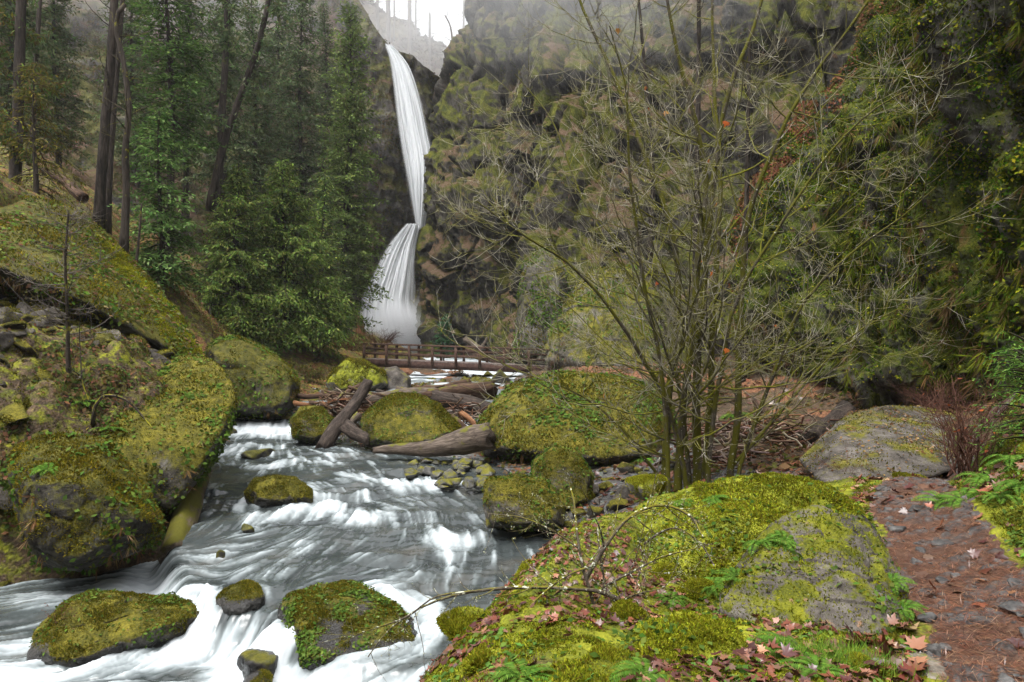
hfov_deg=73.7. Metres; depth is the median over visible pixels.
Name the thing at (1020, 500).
trailside grass
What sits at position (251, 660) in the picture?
rock
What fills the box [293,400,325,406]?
log
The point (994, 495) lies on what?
fern
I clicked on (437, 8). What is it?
sky
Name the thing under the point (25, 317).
rock
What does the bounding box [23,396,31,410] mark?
rock
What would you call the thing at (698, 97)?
bare tree
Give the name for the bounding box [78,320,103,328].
rock
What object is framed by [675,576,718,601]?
moss hummock
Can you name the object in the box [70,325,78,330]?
rock
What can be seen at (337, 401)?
stick
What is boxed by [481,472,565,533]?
boulder
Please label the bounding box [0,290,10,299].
rock
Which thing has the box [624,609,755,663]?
boulder
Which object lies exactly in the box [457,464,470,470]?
cobble
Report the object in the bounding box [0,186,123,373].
bare tree
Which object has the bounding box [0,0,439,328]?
hillside
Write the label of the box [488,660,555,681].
fern
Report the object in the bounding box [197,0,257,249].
old fir
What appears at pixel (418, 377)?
upstream water
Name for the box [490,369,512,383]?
rock
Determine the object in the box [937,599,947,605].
stone
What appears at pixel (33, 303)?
rock
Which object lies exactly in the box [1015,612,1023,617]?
stone
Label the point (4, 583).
rock
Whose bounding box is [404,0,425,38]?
ridge trunk
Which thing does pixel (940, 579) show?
stone
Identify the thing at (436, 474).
cobble
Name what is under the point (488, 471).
cobble
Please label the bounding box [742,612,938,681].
grass
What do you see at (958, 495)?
fern
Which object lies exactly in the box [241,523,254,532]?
rock
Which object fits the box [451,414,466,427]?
log
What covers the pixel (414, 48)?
ridge undergrowth
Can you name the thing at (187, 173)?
misty fir
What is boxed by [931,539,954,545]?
stone
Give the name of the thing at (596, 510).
rock
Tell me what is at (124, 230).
mossy snag
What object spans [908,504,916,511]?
stone
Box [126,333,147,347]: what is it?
rock
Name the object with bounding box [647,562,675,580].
moss hummock
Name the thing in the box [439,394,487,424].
driftwood debris
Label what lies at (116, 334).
rock
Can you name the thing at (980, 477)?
fern
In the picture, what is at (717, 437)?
log
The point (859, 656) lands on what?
moss hummock
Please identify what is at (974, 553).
trail litter
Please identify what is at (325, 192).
cedar
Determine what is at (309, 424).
boulder
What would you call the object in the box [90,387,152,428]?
dead branch
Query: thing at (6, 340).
rock
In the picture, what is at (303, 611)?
boulder
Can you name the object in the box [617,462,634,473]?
rock
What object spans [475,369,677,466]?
boulder
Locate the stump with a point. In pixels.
(358, 330)
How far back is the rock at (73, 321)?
18.01 m
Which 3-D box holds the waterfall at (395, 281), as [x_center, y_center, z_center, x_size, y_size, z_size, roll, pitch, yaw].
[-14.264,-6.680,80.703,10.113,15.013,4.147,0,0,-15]
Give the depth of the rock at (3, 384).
13.34 m
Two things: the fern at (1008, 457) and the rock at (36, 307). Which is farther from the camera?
the rock at (36, 307)
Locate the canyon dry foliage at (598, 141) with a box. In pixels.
[416,0,856,361]
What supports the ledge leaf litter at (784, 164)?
on the mossy cliff
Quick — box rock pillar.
[512,246,569,372]
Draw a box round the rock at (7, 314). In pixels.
[0,306,19,323]
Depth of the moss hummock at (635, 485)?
9.81 m
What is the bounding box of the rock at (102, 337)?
[94,332,115,345]
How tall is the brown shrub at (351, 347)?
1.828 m
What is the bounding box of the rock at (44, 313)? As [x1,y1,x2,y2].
[26,306,65,323]
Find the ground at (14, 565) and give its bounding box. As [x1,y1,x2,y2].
[0,133,1023,681]
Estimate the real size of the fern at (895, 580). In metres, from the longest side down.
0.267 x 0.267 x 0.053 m
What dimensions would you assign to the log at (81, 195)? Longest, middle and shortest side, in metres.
4.300 x 0.618 x 0.525 m
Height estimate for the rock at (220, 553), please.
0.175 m
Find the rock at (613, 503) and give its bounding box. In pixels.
[609,498,627,510]
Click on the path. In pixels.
(959, 567)
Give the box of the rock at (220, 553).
[216,550,224,557]
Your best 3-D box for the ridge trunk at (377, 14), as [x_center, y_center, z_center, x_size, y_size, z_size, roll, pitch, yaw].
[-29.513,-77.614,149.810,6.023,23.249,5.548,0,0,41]
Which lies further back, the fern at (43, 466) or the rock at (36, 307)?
the rock at (36, 307)
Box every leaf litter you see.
[418,446,1021,681]
[724,0,898,376]
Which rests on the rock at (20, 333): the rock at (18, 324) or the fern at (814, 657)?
the rock at (18, 324)
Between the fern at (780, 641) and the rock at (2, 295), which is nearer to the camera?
the fern at (780, 641)
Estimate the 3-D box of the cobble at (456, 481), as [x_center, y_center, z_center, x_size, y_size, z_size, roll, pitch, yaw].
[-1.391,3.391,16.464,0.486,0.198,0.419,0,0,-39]
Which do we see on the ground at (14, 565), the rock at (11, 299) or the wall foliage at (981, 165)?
the rock at (11, 299)
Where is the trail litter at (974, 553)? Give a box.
[867,472,1023,647]
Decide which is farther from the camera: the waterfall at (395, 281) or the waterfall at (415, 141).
the waterfall at (415, 141)
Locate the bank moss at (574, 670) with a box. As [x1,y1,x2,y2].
[421,417,1023,681]
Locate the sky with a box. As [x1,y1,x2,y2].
[374,0,466,46]
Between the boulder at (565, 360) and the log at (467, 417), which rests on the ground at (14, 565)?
the boulder at (565, 360)
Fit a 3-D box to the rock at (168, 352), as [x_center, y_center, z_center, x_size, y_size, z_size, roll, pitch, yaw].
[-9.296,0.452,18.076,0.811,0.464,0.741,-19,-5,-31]
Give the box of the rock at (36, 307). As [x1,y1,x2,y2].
[33,305,46,310]
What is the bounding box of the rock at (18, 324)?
[0,320,26,329]
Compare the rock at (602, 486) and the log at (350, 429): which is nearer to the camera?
the rock at (602, 486)
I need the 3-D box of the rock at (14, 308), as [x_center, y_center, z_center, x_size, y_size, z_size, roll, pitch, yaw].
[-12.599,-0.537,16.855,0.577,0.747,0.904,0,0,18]
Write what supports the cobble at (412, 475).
on the stream water at (382, 524)
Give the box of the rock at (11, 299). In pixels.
[2,297,16,302]
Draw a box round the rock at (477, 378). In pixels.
[471,376,490,381]
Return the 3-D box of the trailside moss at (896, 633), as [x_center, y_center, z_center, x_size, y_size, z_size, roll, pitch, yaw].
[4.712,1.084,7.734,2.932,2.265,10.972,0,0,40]
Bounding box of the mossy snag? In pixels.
[88,1,160,252]
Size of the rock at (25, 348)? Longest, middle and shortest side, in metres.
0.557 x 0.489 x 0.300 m
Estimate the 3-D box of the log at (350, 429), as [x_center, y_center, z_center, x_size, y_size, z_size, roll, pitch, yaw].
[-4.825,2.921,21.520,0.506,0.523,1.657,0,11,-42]
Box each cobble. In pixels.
[404,468,419,477]
[404,471,418,478]
[407,459,418,465]
[421,457,433,463]
[422,466,434,474]
[430,470,441,477]
[431,459,441,464]
[437,483,448,487]
[440,479,453,487]
[442,468,457,478]
[448,478,462,484]
[452,463,457,469]
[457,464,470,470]
[458,458,472,466]
[462,476,476,488]
[471,460,482,467]
[475,466,484,473]
[477,475,488,479]
[478,478,485,486]
[480,466,495,476]
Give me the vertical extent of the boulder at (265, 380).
3.569 m
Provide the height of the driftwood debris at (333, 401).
1.417 m
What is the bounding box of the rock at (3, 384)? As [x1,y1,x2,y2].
[0,378,6,387]
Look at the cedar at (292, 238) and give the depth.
42.98 m
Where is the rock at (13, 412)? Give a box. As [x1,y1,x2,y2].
[0,403,27,423]
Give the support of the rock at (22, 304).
on the ground at (14, 565)
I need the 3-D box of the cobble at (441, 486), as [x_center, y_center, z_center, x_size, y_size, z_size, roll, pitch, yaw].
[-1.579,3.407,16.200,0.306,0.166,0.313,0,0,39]
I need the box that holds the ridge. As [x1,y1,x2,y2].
[360,0,445,75]
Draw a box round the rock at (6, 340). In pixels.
[0,331,13,350]
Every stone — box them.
[874,491,882,495]
[876,485,884,490]
[887,526,905,532]
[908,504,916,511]
[909,557,922,564]
[910,504,922,511]
[915,546,925,552]
[917,612,937,622]
[925,643,943,657]
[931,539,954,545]
[935,576,948,583]
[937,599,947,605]
[939,643,951,650]
[943,662,952,666]
[945,614,965,622]
[950,573,960,577]
[995,672,1015,681]
[998,600,1023,613]
[1007,578,1022,587]
[1012,673,1020,678]
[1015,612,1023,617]
[1018,627,1023,638]
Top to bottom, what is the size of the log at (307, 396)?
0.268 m
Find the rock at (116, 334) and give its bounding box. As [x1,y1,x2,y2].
[96,329,121,340]
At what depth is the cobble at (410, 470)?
17.33 m
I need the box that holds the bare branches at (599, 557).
[306,450,736,681]
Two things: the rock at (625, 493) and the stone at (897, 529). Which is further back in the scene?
the rock at (625, 493)
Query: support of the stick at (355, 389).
on the log at (419, 390)
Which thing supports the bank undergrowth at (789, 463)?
on the ground at (14, 565)
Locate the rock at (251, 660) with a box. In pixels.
[237,648,278,678]
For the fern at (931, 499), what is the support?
on the ground at (14, 565)
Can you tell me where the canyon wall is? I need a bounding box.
[415,0,863,362]
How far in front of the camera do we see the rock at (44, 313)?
17.07 m
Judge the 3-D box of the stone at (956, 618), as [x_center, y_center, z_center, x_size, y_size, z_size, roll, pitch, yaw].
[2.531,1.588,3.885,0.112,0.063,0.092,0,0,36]
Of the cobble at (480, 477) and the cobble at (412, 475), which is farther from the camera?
the cobble at (412, 475)
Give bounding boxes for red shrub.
[885,373,985,412]
[906,360,1023,478]
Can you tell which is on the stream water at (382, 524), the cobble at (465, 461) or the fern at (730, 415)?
the cobble at (465, 461)
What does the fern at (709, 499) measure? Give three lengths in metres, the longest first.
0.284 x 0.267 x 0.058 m
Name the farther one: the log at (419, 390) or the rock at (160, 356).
the log at (419, 390)
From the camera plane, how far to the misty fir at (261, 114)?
59.78 m
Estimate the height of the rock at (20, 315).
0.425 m
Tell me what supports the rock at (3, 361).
on the ground at (14, 565)
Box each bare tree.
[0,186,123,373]
[624,0,668,267]
[659,0,717,360]
[708,22,787,382]
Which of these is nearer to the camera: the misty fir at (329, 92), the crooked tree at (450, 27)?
the misty fir at (329, 92)
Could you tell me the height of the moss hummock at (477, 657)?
0.228 m
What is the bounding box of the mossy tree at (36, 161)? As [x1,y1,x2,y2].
[0,58,95,212]
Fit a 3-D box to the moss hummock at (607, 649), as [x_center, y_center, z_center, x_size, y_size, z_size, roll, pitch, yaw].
[0.419,1.455,3.028,0.241,0.185,0.252,0,0,0]
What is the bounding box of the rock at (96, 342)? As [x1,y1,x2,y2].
[93,340,99,347]
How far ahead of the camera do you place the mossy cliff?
17.27 m
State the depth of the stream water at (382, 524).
12.13 m
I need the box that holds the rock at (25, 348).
[13,341,38,356]
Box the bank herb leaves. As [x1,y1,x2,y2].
[423,411,1023,681]
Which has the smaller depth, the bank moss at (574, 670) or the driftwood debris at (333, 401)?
the bank moss at (574, 670)
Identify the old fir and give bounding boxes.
[0,0,73,184]
[24,0,64,152]
[75,0,153,230]
[85,0,133,234]
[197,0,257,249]
[205,0,292,211]
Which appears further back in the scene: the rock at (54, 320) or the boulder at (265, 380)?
the boulder at (265, 380)
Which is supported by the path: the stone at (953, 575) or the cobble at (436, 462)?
the stone at (953, 575)
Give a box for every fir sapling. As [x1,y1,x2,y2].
[429,314,454,360]
[966,331,1023,447]
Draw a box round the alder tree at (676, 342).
[414,0,1023,492]
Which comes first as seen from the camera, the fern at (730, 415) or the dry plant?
the dry plant
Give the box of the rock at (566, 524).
[562,521,572,528]
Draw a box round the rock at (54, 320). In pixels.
[52,318,64,325]
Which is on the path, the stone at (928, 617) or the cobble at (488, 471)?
the stone at (928, 617)
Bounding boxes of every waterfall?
[360,224,421,347]
[386,44,429,229]
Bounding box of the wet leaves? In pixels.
[711,637,913,674]
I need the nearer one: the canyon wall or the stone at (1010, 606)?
the stone at (1010, 606)
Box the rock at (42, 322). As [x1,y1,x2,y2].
[29,314,51,329]
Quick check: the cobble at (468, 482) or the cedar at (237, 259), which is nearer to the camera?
the cobble at (468, 482)
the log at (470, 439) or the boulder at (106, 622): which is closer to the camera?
the boulder at (106, 622)
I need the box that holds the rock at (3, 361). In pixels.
[0,358,8,364]
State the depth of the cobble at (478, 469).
17.73 m
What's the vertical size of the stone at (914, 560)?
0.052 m
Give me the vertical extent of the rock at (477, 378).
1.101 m
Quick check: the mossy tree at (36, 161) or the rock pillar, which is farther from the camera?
the rock pillar
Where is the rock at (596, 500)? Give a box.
[593,497,599,504]
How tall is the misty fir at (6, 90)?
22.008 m
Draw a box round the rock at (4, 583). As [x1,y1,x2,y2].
[0,580,10,586]
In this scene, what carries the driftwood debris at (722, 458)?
on the ground at (14, 565)
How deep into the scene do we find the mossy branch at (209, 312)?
29.78 m
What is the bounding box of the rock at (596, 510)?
[587,505,603,516]
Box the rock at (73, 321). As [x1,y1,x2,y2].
[69,319,80,326]
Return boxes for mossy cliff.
[727,0,1023,408]
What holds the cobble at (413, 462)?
on the stream water at (382, 524)
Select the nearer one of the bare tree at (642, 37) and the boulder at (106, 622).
the boulder at (106, 622)
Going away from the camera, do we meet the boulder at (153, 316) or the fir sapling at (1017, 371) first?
the fir sapling at (1017, 371)
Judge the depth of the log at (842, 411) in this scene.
16.92 m
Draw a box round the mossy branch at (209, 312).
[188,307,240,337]
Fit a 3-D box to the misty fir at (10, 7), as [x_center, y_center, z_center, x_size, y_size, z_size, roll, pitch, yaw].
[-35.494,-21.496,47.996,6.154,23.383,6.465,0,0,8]
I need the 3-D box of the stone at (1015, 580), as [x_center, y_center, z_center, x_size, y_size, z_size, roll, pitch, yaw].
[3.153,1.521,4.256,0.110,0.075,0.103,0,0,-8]
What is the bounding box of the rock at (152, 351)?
[148,348,157,353]
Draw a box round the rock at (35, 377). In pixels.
[32,374,38,380]
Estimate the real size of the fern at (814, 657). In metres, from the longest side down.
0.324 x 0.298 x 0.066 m
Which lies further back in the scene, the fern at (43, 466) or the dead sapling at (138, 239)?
the dead sapling at (138, 239)
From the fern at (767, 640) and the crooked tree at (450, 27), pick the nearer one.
the fern at (767, 640)
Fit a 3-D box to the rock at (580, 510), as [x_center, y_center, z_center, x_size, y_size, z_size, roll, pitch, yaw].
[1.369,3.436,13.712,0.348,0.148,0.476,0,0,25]
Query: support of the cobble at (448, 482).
on the stream water at (382, 524)
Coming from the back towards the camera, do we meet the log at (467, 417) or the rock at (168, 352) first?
the log at (467, 417)
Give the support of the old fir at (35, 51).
on the ground at (14, 565)
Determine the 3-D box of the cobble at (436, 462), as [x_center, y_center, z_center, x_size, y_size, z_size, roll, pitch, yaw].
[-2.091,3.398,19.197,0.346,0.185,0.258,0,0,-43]
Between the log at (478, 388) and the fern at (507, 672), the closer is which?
the fern at (507, 672)
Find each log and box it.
[41,167,88,202]
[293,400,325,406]
[296,393,331,398]
[315,378,372,448]
[321,389,347,401]
[325,404,339,414]
[339,419,372,447]
[345,382,361,392]
[350,412,361,423]
[362,387,434,406]
[373,423,495,456]
[416,377,470,386]
[420,381,500,399]
[430,390,490,415]
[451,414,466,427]
[458,410,475,424]
[463,336,485,350]
[465,345,500,362]
[714,443,784,451]
[715,429,787,442]
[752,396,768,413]
[802,400,856,443]
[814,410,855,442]
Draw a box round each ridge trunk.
[375,0,390,32]
[393,0,400,40]
[395,0,423,53]
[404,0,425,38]
[420,4,443,69]
[445,0,464,27]
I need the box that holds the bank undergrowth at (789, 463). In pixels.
[21,181,1015,523]
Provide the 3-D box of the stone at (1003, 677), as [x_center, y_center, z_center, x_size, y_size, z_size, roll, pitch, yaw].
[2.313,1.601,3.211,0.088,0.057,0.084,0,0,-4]
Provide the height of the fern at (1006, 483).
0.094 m
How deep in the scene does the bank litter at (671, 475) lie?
14.97 m
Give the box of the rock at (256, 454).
[241,448,274,459]
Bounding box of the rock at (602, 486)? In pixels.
[598,482,606,492]
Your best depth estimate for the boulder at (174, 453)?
14.45 m
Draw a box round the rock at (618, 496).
[612,493,626,499]
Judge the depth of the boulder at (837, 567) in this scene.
4.18 m
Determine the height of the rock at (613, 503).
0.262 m
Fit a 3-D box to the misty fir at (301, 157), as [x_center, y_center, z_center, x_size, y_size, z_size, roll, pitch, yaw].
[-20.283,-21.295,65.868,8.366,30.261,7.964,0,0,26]
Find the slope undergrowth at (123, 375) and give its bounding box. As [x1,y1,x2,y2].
[0,135,435,555]
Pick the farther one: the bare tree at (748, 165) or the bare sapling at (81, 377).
the bare tree at (748, 165)
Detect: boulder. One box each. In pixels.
[0,194,205,357]
[0,430,168,578]
[26,587,200,667]
[94,353,243,518]
[157,466,212,563]
[204,334,300,419]
[215,579,264,615]
[243,474,313,506]
[276,579,417,670]
[288,405,333,444]
[325,357,387,391]
[359,391,461,447]
[383,366,410,389]
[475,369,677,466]
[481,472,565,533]
[529,445,595,512]
[535,258,671,369]
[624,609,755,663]
[633,471,867,585]
[713,502,916,636]
[799,404,957,481]
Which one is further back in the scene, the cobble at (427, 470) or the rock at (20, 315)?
the cobble at (427, 470)
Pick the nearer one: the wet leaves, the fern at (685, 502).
the wet leaves
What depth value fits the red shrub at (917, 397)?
13.62 m
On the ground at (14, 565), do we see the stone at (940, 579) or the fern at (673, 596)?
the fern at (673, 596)
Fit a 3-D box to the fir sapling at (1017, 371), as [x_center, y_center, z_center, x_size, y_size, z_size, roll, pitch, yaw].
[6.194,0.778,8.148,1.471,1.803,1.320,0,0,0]
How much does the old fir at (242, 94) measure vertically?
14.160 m
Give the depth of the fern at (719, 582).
4.53 m
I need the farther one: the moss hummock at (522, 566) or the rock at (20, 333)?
the rock at (20, 333)
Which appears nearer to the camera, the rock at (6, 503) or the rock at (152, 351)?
the rock at (6, 503)
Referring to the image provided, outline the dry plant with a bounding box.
[42,593,89,625]
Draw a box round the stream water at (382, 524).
[0,407,563,681]
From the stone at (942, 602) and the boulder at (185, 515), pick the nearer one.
the stone at (942, 602)
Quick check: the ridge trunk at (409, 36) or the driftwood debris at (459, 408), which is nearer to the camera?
the driftwood debris at (459, 408)
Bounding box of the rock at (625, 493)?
[615,484,631,497]
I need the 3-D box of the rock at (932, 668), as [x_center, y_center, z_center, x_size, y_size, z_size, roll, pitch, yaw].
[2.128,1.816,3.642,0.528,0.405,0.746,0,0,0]
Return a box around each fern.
[28,462,59,475]
[72,400,102,406]
[88,426,126,431]
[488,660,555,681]
[609,657,667,681]
[630,458,656,464]
[654,592,689,608]
[670,498,693,508]
[700,577,724,599]
[702,494,729,505]
[711,566,740,583]
[716,412,752,420]
[740,534,787,555]
[748,631,810,658]
[756,634,801,649]
[761,530,796,551]
[774,654,849,681]
[887,572,917,594]
[897,599,927,620]
[911,490,950,508]
[934,487,978,508]
[952,471,997,487]
[968,491,1017,504]
[980,454,1023,467]
[989,480,1023,495]
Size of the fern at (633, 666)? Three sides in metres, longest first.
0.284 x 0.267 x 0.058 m
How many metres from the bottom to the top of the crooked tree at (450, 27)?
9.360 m
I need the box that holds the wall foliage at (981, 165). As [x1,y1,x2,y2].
[725,0,1023,406]
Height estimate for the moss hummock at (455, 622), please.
0.224 m
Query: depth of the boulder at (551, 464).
14.31 m
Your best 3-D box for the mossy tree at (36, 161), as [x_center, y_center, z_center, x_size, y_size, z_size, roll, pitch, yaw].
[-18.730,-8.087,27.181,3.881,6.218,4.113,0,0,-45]
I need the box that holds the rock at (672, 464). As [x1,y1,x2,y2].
[660,455,674,467]
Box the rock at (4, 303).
[0,300,12,306]
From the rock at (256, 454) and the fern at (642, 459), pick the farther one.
the rock at (256, 454)
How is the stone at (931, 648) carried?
on the path
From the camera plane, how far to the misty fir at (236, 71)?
54.70 m
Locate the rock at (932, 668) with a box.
[894,643,946,679]
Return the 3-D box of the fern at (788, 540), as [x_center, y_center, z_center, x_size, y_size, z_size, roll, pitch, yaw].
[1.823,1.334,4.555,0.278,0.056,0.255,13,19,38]
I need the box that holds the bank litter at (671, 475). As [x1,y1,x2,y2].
[533,354,994,528]
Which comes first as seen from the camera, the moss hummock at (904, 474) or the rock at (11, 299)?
the moss hummock at (904, 474)
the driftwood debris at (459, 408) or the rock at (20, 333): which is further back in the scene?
the driftwood debris at (459, 408)
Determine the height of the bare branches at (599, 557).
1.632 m
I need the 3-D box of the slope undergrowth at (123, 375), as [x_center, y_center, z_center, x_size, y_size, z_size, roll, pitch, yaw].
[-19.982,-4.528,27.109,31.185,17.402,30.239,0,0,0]
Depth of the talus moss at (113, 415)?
15.10 m
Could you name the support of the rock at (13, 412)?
on the ground at (14, 565)
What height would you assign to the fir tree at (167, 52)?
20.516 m
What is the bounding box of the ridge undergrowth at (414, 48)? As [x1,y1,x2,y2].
[359,0,446,77]
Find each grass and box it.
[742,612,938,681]
[850,390,1023,672]
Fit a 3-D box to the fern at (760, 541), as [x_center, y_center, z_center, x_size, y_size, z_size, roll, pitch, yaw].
[1.681,1.355,4.586,0.323,0.070,0.384,-15,-10,15]
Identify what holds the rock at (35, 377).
on the ground at (14, 565)
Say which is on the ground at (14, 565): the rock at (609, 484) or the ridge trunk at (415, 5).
the rock at (609, 484)
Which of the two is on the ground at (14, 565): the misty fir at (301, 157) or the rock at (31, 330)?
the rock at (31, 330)
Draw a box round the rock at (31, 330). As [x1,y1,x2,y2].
[28,328,35,333]
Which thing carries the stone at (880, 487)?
on the path
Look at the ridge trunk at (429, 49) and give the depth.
149.81 m
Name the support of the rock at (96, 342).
on the ground at (14, 565)
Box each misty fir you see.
[0,0,64,153]
[0,6,14,124]
[26,0,98,174]
[88,0,166,187]
[148,0,226,220]
[180,0,264,238]
[209,0,291,247]
[248,0,312,208]
[261,0,342,273]
[303,0,347,179]
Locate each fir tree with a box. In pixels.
[119,0,231,268]
[306,0,392,339]
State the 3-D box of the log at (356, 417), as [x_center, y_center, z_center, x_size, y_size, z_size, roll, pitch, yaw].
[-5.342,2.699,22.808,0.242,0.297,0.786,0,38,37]
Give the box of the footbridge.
[363,343,555,372]
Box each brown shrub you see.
[295,362,333,380]
[331,332,371,351]
[362,327,403,347]
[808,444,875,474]
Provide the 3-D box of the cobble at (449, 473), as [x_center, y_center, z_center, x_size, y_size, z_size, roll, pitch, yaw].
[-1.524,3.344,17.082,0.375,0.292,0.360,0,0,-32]
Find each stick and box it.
[309,401,343,408]
[330,392,342,410]
[348,385,385,396]
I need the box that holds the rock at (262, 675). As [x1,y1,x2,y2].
[243,668,273,681]
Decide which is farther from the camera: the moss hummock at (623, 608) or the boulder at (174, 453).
the boulder at (174, 453)
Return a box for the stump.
[355,315,366,341]
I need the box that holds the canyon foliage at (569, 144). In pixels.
[416,0,860,363]
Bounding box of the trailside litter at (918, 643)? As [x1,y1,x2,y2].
[843,385,1023,681]
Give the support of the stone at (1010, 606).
on the path
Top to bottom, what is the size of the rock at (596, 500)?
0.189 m
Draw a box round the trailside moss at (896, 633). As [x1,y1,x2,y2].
[851,389,1023,681]
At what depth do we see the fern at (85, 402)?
14.30 m
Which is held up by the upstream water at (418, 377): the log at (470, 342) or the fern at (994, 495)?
the log at (470, 342)
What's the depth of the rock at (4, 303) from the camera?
17.59 m
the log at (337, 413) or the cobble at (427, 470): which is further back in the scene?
the log at (337, 413)
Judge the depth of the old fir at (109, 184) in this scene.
30.91 m
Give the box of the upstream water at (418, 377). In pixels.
[297,357,522,406]
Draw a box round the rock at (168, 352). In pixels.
[158,348,175,358]
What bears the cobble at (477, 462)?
on the stream water at (382, 524)
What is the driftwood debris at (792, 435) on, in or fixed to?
on the ground at (14, 565)
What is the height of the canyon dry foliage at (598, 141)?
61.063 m
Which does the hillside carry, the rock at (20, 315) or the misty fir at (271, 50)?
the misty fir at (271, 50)
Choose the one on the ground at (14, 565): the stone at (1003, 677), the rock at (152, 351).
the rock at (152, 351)
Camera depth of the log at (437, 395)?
23.90 m
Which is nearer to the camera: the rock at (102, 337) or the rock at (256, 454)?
the rock at (102, 337)
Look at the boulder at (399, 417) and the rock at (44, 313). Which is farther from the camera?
the boulder at (399, 417)
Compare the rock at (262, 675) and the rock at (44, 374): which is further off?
the rock at (44, 374)
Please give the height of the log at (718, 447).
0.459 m
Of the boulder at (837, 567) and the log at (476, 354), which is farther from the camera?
the log at (476, 354)
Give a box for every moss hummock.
[435,604,483,642]
[462,639,506,676]
[513,558,536,581]
[587,642,619,664]
[608,598,650,620]
[625,474,667,500]
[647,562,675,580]
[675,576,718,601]
[840,651,879,671]
[892,471,926,477]
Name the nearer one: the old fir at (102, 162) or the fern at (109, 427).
the fern at (109, 427)
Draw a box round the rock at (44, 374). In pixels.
[37,367,54,380]
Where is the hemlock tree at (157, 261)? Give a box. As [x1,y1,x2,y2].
[108,106,217,292]
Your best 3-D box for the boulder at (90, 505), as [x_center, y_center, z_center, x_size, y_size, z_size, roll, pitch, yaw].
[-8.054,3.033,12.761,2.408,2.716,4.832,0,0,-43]
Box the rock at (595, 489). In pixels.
[593,483,598,495]
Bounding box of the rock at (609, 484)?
[606,481,613,488]
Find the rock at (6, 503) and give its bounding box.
[0,487,12,510]
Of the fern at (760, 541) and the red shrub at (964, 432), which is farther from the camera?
the red shrub at (964, 432)
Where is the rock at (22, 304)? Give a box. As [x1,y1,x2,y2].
[16,301,33,314]
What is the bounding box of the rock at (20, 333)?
[0,322,28,336]
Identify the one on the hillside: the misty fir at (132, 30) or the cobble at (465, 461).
the misty fir at (132, 30)
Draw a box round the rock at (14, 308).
[5,305,21,313]
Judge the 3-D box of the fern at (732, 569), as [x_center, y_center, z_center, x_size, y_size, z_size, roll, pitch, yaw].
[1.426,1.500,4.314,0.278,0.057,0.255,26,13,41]
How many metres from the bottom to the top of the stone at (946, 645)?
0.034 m
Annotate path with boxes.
[868,393,1023,681]
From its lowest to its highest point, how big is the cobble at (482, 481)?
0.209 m
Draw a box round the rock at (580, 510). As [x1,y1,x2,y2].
[571,508,586,515]
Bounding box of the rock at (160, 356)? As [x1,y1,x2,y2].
[151,352,171,364]
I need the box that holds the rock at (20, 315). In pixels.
[14,311,26,322]
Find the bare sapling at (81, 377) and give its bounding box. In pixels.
[67,322,95,411]
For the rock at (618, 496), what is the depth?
13.93 m
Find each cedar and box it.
[185,162,302,354]
[213,158,368,361]
[301,174,356,344]
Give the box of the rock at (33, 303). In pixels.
[30,301,50,305]
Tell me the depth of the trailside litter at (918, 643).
3.65 m
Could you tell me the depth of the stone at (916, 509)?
6.40 m
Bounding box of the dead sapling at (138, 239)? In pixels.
[131,204,142,261]
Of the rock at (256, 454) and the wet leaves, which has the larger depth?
the rock at (256, 454)
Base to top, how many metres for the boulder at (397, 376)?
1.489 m
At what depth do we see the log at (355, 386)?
26.29 m
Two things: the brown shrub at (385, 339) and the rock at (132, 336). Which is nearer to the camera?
the rock at (132, 336)
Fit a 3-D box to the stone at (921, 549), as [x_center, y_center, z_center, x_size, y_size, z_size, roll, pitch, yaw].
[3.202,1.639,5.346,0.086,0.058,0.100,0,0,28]
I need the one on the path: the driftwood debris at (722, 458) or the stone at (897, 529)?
the stone at (897, 529)
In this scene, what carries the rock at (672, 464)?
on the ground at (14, 565)
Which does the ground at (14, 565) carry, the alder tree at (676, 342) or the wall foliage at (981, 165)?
the alder tree at (676, 342)
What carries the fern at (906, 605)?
on the ground at (14, 565)
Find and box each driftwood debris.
[293,387,376,423]
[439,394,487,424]
[651,438,810,469]
[660,406,838,450]
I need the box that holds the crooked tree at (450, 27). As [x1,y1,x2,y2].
[440,11,452,51]
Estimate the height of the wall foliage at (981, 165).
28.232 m
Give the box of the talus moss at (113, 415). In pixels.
[0,142,433,559]
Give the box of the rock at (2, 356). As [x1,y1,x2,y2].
[0,353,9,367]
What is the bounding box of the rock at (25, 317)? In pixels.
[19,314,37,321]
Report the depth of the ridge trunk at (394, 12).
174.84 m
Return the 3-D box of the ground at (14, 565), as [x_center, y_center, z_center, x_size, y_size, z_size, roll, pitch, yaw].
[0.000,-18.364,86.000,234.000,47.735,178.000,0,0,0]
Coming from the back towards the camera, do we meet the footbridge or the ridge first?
the ridge
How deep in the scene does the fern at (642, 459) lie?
18.01 m

